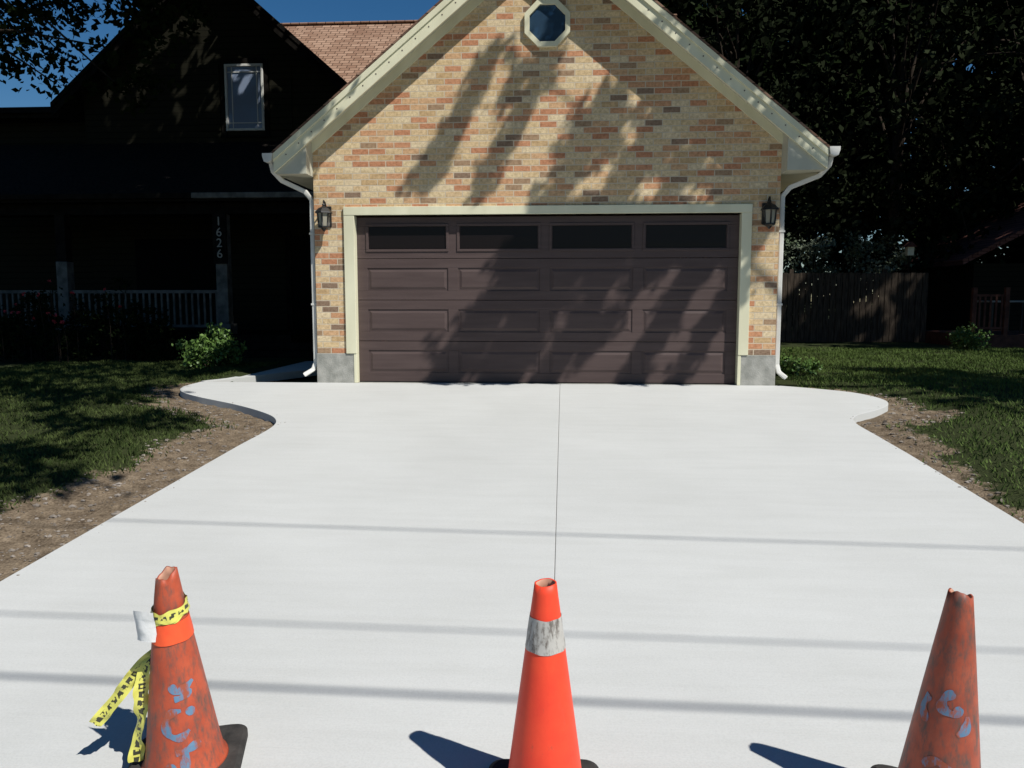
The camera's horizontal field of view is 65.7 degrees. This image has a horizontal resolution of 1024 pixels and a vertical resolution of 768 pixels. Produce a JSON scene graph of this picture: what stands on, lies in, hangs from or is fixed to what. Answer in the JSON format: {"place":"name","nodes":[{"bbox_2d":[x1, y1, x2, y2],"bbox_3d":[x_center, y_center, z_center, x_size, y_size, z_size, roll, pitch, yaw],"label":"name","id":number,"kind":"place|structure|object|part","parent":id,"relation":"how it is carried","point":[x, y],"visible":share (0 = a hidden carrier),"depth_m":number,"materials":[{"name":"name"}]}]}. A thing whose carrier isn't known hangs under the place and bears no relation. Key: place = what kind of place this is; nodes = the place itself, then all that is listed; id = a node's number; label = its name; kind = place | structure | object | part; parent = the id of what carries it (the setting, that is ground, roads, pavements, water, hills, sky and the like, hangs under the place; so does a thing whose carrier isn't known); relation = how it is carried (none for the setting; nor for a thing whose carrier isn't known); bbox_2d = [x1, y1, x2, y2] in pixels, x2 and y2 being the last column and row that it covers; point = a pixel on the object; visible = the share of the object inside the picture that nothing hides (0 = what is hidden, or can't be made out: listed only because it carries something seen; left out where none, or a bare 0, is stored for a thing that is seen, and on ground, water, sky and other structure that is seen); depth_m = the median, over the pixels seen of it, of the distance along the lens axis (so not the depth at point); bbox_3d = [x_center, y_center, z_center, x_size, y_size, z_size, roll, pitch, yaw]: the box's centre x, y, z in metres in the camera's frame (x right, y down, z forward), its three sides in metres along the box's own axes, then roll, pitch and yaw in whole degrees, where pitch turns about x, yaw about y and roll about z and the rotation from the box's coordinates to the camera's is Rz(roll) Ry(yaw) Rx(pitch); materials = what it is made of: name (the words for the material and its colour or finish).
{"place":"outdoors","nodes":[
{"label":"outdoors","id":0,"kind":"place"},
{"bbox_2d":[0,290,217,326],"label":"porch railing","id":1,"kind":"object","parent":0,"point":[131,292],"visible":0.63,"depth_m":15.24,"materials":[{"name":"white wood"}]},
{"bbox_2d":[0,359,280,518],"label":"grass","id":2,"kind":"structure","parent":0,"point":[138,370],"depth_m":8.52,"materials":[{"name":"green plant"}]},
{"bbox_2d":[0,200,309,217],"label":"porch ceiling","id":3,"kind":"structure","parent":0,"point":[141,202],"depth_m":14.97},
{"bbox_2d":[262,153,271,161],"bbox_3d":[-3.007,-2.779,9.744,0.125,0.110,0.005,0,6,4],"label":"gutter left end cap","id":4,"kind":"object","parent":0,"point":[266,157],"visible":1,"depth_m":9.74,"materials":[{"name":"white metal"}]},
{"bbox_2d":[0,0,1007,296],"label":"sky","id":5,"kind":"structure","parent":0,"point":[284,11],"materials":[{"name":"blue"}]},
{"bbox_2d":[0,382,1023,767],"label":"concrete driveway","id":6,"kind":"structure","parent":0,"point":[756,576],"depth_m":4.28,"materials":[{"name":"white concrete"}]},
{"bbox_2d":[89,566,247,767],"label":"traffic cone","id":7,"kind":"object","parent":6,"relation":"on","point":[185,729],"visible":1,"depth_m":2.67,"materials":[{"name":"orange plastic"}]},
{"bbox_2d":[489,578,598,767],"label":"traffic cone","id":8,"kind":"object","parent":6,"relation":"on","point":[545,733],"visible":1,"depth_m":2.45,"materials":[{"name":"orange plastic"}]},
{"bbox_2d":[871,588,980,767],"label":"traffic cone","id":9,"kind":"object","parent":6,"relation":"on","point":[943,731],"visible":1,"depth_m":2.38,"materials":[{"name":"orange plastic"}]},
{"bbox_2d":[0,311,1023,580],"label":"ground","id":10,"kind":"structure","parent":0,"point":[100,499],"depth_m":7.31,"materials":[{"name":"soil"}]},
{"bbox_2d":[0,305,21,353],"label":"shrub","id":11,"kind":"object","parent":10,"relation":"on","point":[5,337],"visible":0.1,"depth_m":14.00,"materials":[{"name":"green plant"}]},
{"bbox_2d":[0,288,89,362],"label":"shrub","id":12,"kind":"object","parent":10,"relation":"on","point":[36,342],"visible":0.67,"depth_m":13.59,"materials":[{"name":"green plant"}]},
{"bbox_2d":[0,122,94,328],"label":"wing","id":13,"kind":"structure","parent":10,"relation":"on","point":[28,261],"depth_m":17.99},
{"bbox_2d":[0,111,84,123],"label":"wing roof","id":14,"kind":"structure","parent":13,"relation":"on","point":[61,117],"depth_m":17.36,"materials":[{"name":"black"}]},
{"bbox_2d":[0,107,58,113],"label":"wing gutter","id":15,"kind":"object","parent":14,"relation":"attached to","point":[25,110],"visible":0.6,"depth_m":17.08,"materials":[{"name":"black metal"}]},
{"bbox_2d":[0,279,133,363],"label":"rose bush","id":16,"kind":"object","parent":10,"relation":"on","point":[18,313],"visible":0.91,"depth_m":13.32,"materials":[{"name":"green plant"}]},
{"bbox_2d":[0,0,217,117],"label":"maple tree","id":17,"kind":"object","parent":10,"relation":"on","point":[20,9],"visible":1,"depth_m":11.96,"materials":[{"name":"green plant"}]},
{"bbox_2d":[63,276,171,361],"bbox_3d":[-6.883,-1.089,13.948,1.773,1.592,1.749,0,6,4],"label":"shrub","id":18,"kind":"object","parent":10,"relation":"on","point":[99,321],"visible":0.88,"depth_m":13.68,"materials":[{"name":"green plant"}]},
{"bbox_2d":[56,214,233,323],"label":"porch columns","id":19,"kind":"structure","parent":10,"relation":"on","point":[65,276],"depth_m":15.13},
{"bbox_2d":[54,215,72,261],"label":"porch column","id":20,"kind":"structure","parent":19,"relation":"on","point":[62,226],"depth_m":15.15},
{"bbox_2d":[0,202,309,215],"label":"porch beam","id":21,"kind":"structure","parent":19,"relation":"on","point":[270,208],"depth_m":14.96,"materials":[{"name":"black wood"}]},
{"bbox_2d":[212,214,227,263],"bbox_3d":[-5.487,-2.726,14.901,0.260,0.927,0.038,0,6,4],"label":"number board","id":22,"kind":"object","parent":19,"relation":"attached to","point":[222,226],"visible":1,"depth_m":14.88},
{"bbox_2d":[1,329,312,355],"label":"porch floor","id":23,"kind":"structure","parent":10,"relation":"on","point":[275,335],"depth_m":15.15,"materials":[{"name":"grey concrete"}]},
{"bbox_2d":[56,323,237,333],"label":"column bases","id":24,"kind":"object","parent":23,"relation":"on","point":[233,328],"depth_m":15.12,"materials":[{"name":"paint"}]},
{"bbox_2d":[171,322,247,368],"bbox_3d":[-4.730,-0.563,12.544,1.067,0.835,1.072,0,6,4],"label":"shrub","id":25,"kind":"object","parent":10,"relation":"on","point":[219,350],"visible":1,"depth_m":12.39,"materials":[{"name":"green plant"}]},
{"bbox_2d":[84,0,339,329],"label":"gable wall","id":26,"kind":"structure","parent":10,"relation":"on","point":[239,29],"depth_m":17.18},
{"bbox_2d":[0,142,312,202],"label":"porch roof","id":27,"kind":"structure","parent":26,"relation":"attached to","point":[144,168],"depth_m":15.78,"materials":[{"name":"black"}]},
{"bbox_2d":[191,191,313,198],"bbox_3d":[-4.070,-3.435,14.413,3.580,0.100,0.099,0,6,4],"label":"porch gutter light","id":28,"kind":"object","parent":27,"relation":"attached to","point":[211,195],"visible":0.56,"depth_m":14.41,"materials":[{"name":"grey metal"}]},
{"bbox_2d":[134,236,312,329],"bbox_3d":[-6.083,-2.207,17.363,4.400,2.020,0.059,0,6,4],"label":"front door and porch windows","id":29,"kind":"structure","parent":26,"relation":"attached to","point":[174,264],"depth_m":17.36,"materials":[{"name":"black glass"}]},
{"bbox_2d":[224,63,264,130],"bbox_3d":[-5.704,-6.113,16.932,0.840,1.380,0.050,0,6,4],"label":"window frame","id":30,"kind":"object","parent":26,"relation":"attached to","point":[226,98],"visible":1,"depth_m":16.91,"materials":[{"name":"grey wood"}]},
{"bbox_2d":[227,66,261,127],"bbox_3d":[-5.703,-6.115,16.950,0.738,1.278,0.015,0,6,4],"label":"window glass","id":31,"kind":"object","parent":30,"relation":"attached to","point":[244,97],"visible":1,"depth_m":16.94,"materials":[{"name":"blue"}]},
{"bbox_2d":[227,66,261,127],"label":"window bars","id":32,"kind":"object","parent":30,"relation":"attached to","point":[256,71],"depth_m":16.93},
{"bbox_2d":[219,58,270,137],"bbox_3d":[-5.705,-6.102,16.923,1.080,1.640,0.070,0,6,4],"label":"window casing","id":33,"kind":"object","parent":26,"relation":"attached to","point":[265,83],"depth_m":16.91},
{"bbox_2d":[201,361,316,381],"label":"concrete walkway","id":34,"kind":"structure","parent":10,"relation":"on","point":[296,370],"depth_m":11.76,"materials":[{"name":"white concrete"}]},
{"bbox_2d":[228,342,312,357],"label":"porch steps","id":35,"kind":"structure","parent":10,"relation":"on","point":[280,350],"depth_m":14.69,"materials":[{"name":"grey concrete"}]},
{"bbox_2d":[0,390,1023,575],"bbox_3d":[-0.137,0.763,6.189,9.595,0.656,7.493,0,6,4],"label":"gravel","id":36,"kind":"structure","parent":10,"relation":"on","point":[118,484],"depth_m":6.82,"materials":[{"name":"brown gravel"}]},
{"bbox_2d":[317,353,775,385],"bbox_3d":[0.608,-0.405,13.615,5.844,0.680,7.012,0,6,4],"label":"foundation","id":37,"kind":"object","parent":10,"relation":"on","point":[757,370],"visible":0.2,"depth_m":10.26,"materials":[{"name":"concrete"}]},
{"bbox_2d":[314,210,345,352],"bbox_3d":[-2.270,-1.313,10.297,0.490,1.820,0.220,0,6,4],"label":"pier brick","id":38,"kind":"object","parent":37,"relation":"on","point":[330,289],"visible":0.71,"depth_m":10.20,"materials":[{"name":"beige brick"}]},
{"bbox_2d":[269,163,317,376],"bbox_3d":[-2.782,-1.431,10.160,0.576,2.681,0.134,-3,7,-27],"label":"downspout","id":39,"kind":"object","parent":38,"relation":"attached to","point":[305,192],"visible":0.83,"depth_m":10.22,"materials":[{"name":"white metal"}]},
{"bbox_2d":[315,200,332,230],"bbox_3d":[-2.361,-2.114,9.975,0.194,0.390,0.260,0,6,4],"label":"wall lantern","id":40,"kind":"object","parent":38,"relation":"attached to","point":[324,215],"depth_m":9.92,"materials":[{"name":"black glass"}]},
{"bbox_2d":[748,207,779,354],"bbox_3d":[3.079,-1.277,9.953,0.430,1.820,0.220,0,6,4],"label":"pier brick","id":41,"kind":"object","parent":37,"relation":"on","point":[763,286],"visible":0.71,"depth_m":9.85,"materials":[{"name":"beige brick"}]},
{"bbox_2d":[775,157,833,378],"bbox_3d":[3.561,-1.388,9.736,0.619,2.678,0.163,3,7,27],"label":"downspout","id":42,"kind":"object","parent":41,"relation":"attached to","point":[784,193],"visible":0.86,"depth_m":9.84,"materials":[{"name":"white metal"}]},
{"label":"side walls","id":43,"kind":"object","parent":37,"relation":"on","visible":0},
{"bbox_2d":[275,142,313,190],"bbox_3d":[-2.502,-3.182,13.346,0.390,0.419,7.168,0,6,4],"label":"eave return","id":44,"kind":"object","parent":43,"relation":"attached to","point":[297,168],"visible":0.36,"depth_m":9.82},
{"bbox_2d":[313,0,781,216],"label":"gable wall brick","id":45,"kind":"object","parent":43,"relation":"attached to","point":[491,103],"visible":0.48,"depth_m":9.80,"materials":[{"name":"beige brick"}]},
{"bbox_2d":[310,0,782,141],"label":"rake soffit","id":46,"kind":"structure","parent":45,"relation":"attached to","point":[433,32],"depth_m":9.73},
{"bbox_2d":[285,2,813,154],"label":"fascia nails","id":47,"kind":"object","parent":46,"relation":"attached to","point":[648,9],"visible":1,"depth_m":9.35,"materials":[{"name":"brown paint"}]},
{"bbox_2d":[525,0,569,47],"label":"octagon window frame","id":48,"kind":"object","parent":45,"relation":"attached to","point":[560,38],"visible":1,"depth_m":9.65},
{"bbox_2d":[530,5,564,40],"bbox_3d":[0.432,-4.396,9.679,0.443,0.443,0.008,0,6,4],"label":"octagon window glass","id":49,"kind":"object","parent":48,"relation":"in","point":[547,22],"visible":1,"depth_m":9.67,"materials":[{"name":"blue glass"}]},
{"bbox_2d":[343,204,752,215],"bbox_3d":[0.410,-2.182,9.964,5.100,0.104,0.150,0,6,4],"label":"door header trim","id":50,"kind":"structure","parent":45,"relation":"attached to","point":[561,210],"depth_m":9.89,"materials":[{"name":"beige wood"}]},
{"bbox_2d":[270,0,829,152],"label":"garage roof","id":51,"kind":"structure","parent":45,"relation":"attached to","point":[656,1],"depth_m":9.31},
{"bbox_2d":[273,0,827,172],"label":"rake fascia","id":52,"kind":"structure","parent":51,"relation":"attached to","point":[669,29],"depth_m":9.36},
{"bbox_2d":[273,0,828,159],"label":"rake drip board","id":53,"kind":"object","parent":52,"relation":"attached to","point":[723,63],"visible":1,"depth_m":9.33,"materials":[{"name":"beige wood"}]},
{"bbox_2d":[283,0,816,177],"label":"rake frieze","id":54,"kind":"object","parent":45,"relation":"attached to","point":[660,36],"visible":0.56,"depth_m":9.64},
{"bbox_2d":[760,196,778,228],"bbox_3d":[3.118,-2.077,9.623,0.194,0.390,0.260,0,6,4],"label":"wall lantern","id":55,"kind":"object","parent":45,"relation":"attached to","point":[769,209],"depth_m":9.56,"materials":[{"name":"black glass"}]},
{"bbox_2d":[780,133,825,191],"bbox_3d":[3.725,-3.148,12.945,0.450,0.468,7.168,0,6,4],"label":"eave return","id":56,"kind":"object","parent":43,"relation":"attached to","point":[798,163],"visible":0.36,"depth_m":9.42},
{"bbox_2d":[451,215,647,341],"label":"walls","id":57,"kind":"structure","parent":10,"relation":"on","point":[540,258],"depth_m":18.08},
{"bbox_2d":[50,0,346,120],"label":"gable roof","id":58,"kind":"structure","parent":57,"relation":"on","point":[74,107],"depth_m":16.82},
{"bbox_2d":[51,0,343,116],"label":"gable fascia","id":59,"kind":"structure","parent":58,"relation":"attached to","point":[119,43],"depth_m":16.43,"materials":[{"name":"black wood"}]},
{"bbox_2d":[284,23,413,82],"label":"roof","id":60,"kind":"structure","parent":57,"relation":"on","point":[347,53],"depth_m":19.71,"materials":[{"name":"brown tile"}]},
{"bbox_2d":[281,14,676,25],"bbox_3d":[-1.033,-9.308,20.349,10.400,0.050,0.240,0,6,4],"label":"ridge cap","id":61,"kind":"object","parent":60,"relation":"on","point":[351,22],"visible":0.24,"depth_m":20.46,"materials":[{"name":"brown"}]},
{"bbox_2d":[657,0,880,289],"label":"background tree","id":62,"kind":"object","parent":10,"relation":"on","point":[759,17],"visible":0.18,"depth_m":22.53,"materials":[{"name":"green plant"}]},
{"bbox_2d":[775,349,823,376],"bbox_3d":[3.957,-0.244,11.173,0.839,0.485,0.690,0,6,4],"label":"shrub","id":63,"kind":"object","parent":10,"relation":"on","point":[788,365],"visible":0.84,"depth_m":11.06,"materials":[{"name":"green plant"}]},
{"bbox_2d":[659,0,1023,303],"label":"distant trees","id":64,"kind":"object","parent":10,"relation":"on","point":[879,158],"visible":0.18,"depth_m":28.26,"materials":[{"name":"green plant"}]},
{"bbox_2d":[783,229,922,339],"bbox_3d":[8.783,-2.659,21.280,4.020,2.982,1.792,0,6,4],"label":"flowering shrub","id":65,"kind":"object","parent":10,"relation":"on","point":[854,252],"visible":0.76,"depth_m":21.13,"materials":[{"name":"green plant"}]},
{"bbox_2d":[780,269,928,342],"bbox_3d":[7.564,-1.981,20.137,5.685,1.850,0.160,0,6,4],"label":"wooden fence","id":66,"kind":"object","parent":10,"relation":"on","point":[881,326],"visible":0.61,"depth_m":19.99,"materials":[{"name":"brown wood"}]},
{"bbox_2d":[903,242,916,272],"bbox_3d":[10.143,-2.355,20.353,0.280,2.550,0.240,0,6,4],"label":"bird feeder","id":67,"kind":"object","parent":66,"relation":"on","point":[909,248],"visible":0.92,"depth_m":20.17,"materials":[{"name":"white wood"}]},
{"bbox_2d":[755,0,1023,336],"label":"background tree","id":68,"kind":"object","parent":10,"relation":"on","point":[901,92],"visible":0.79,"depth_m":21.83,"materials":[{"name":"green plant"}]},
{"bbox_2d":[775,346,1023,517],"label":"grass","id":69,"kind":"structure","parent":10,"relation":"on","point":[896,375],"depth_m":10.79,"materials":[{"name":"green plant"}]},
{"bbox_2d":[783,177,1023,333],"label":"hedge","id":70,"kind":"object","parent":10,"relation":"on","point":[932,233],"visible":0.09,"depth_m":25.19,"materials":[{"name":"green plant"}]},
{"bbox_2d":[859,0,1023,263],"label":"background tree","id":71,"kind":"object","parent":10,"relation":"on","point":[1011,149],"visible":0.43,"depth_m":23.13,"materials":[{"name":"green plant"}]},
{"bbox_2d":[875,203,1023,332],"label":"neighbour house","id":72,"kind":"structure","parent":10,"relation":"on","point":[948,307],"depth_m":21.82,"materials":[{"name":"red"}]},
{"bbox_2d":[945,321,992,350],"bbox_3d":[9.848,-0.986,17.081,0.863,0.726,0.870,5,8,40],"label":"shrub","id":73,"kind":"object","parent":10,"relation":"on","point":[968,340],"visible":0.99,"depth_m":16.95,"materials":[{"name":"green plant"}]},
{"bbox_2d":[919,287,1023,347],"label":"garden deck","id":74,"kind":"structure","parent":10,"relation":"on","point":[1003,338],"depth_m":17.72,"materials":[{"name":"brown wood"}]},
{"bbox_2d":[977,301,1023,333],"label":"railing","id":75,"kind":"object","parent":74,"relation":"on","point":[1021,317],"visible":0.48,"depth_m":18.20,"materials":[{"name":"paint"}]},
{"bbox_2d":[358,382,734,384],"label":"garage floor","id":76,"kind":"structure","parent":0,"point":[549,383],"depth_m":10.22,"materials":[{"name":"concrete"}]},
{"bbox_2d":[343,213,751,384],"bbox_3d":[0.410,-1.067,10.082,5.100,2.135,0.143,0,6,4],"label":"door trim","id":77,"kind":"structure","parent":76,"relation":"on","point":[351,281],"depth_m":10.06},
{"bbox_2d":[360,381,734,383],"bbox_3d":[0.420,-0.018,10.265,4.836,0.012,0.036,0,6,4],"label":"bottom seal","id":78,"kind":"object","parent":76,"relation":"on","point":[548,382],"visible":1,"depth_m":10.24,"materials":[{"name":"black rubber"}]},
{"bbox_2d":[357,215,739,382],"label":"rails and stiles","id":79,"kind":"object","parent":76,"relation":"on","point":[637,300],"visible":1,"depth_m":10.13,"materials":[{"name":"brown paint"}]},
{"bbox_2d":[369,269,725,372],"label":"raised panels","id":80,"kind":"object","parent":79,"relation":"attached to","point":[566,320],"visible":1,"depth_m":10.16,"materials":[{"name":"brown paint"}]},
{"bbox_2d":[369,225,725,248],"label":"door windows","id":81,"kind":"structure","parent":79,"relation":"attached to","point":[657,236],"depth_m":10.05,"materials":[{"name":"black glass"}]},
{"bbox_2d":[365,222,729,251],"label":"window frames","id":82,"kind":"structure","parent":79,"relation":"attached to","point":[550,237],"depth_m":10.03,"materials":[{"name":"brown paint"}]},
{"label":"window frames","id":83,"kind":"part","parent":82,"relation":"part of","materials":[{"name":"brown paint"}]},
{"bbox_2d":[368,224,737,373],"bbox_3d":[0.420,-1.074,10.163,4.836,2.108,0.040,0,6,4],"label":"garage door","id":84,"kind":"object","parent":76,"relation":"on","point":[538,310],"visible":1,"depth_m":10.15,"materials":[{"name":"brown paint"}]},
{"bbox_2d":[830,146,840,155],"bbox_3d":[3.788,-2.733,9.307,0.125,0.110,0.005,0,6,4],"label":"gutter right end cap","id":85,"kind":"object","parent":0,"point":[834,150],"visible":1,"depth_m":9.30,"materials":[{"name":"white metal"}]}
]}

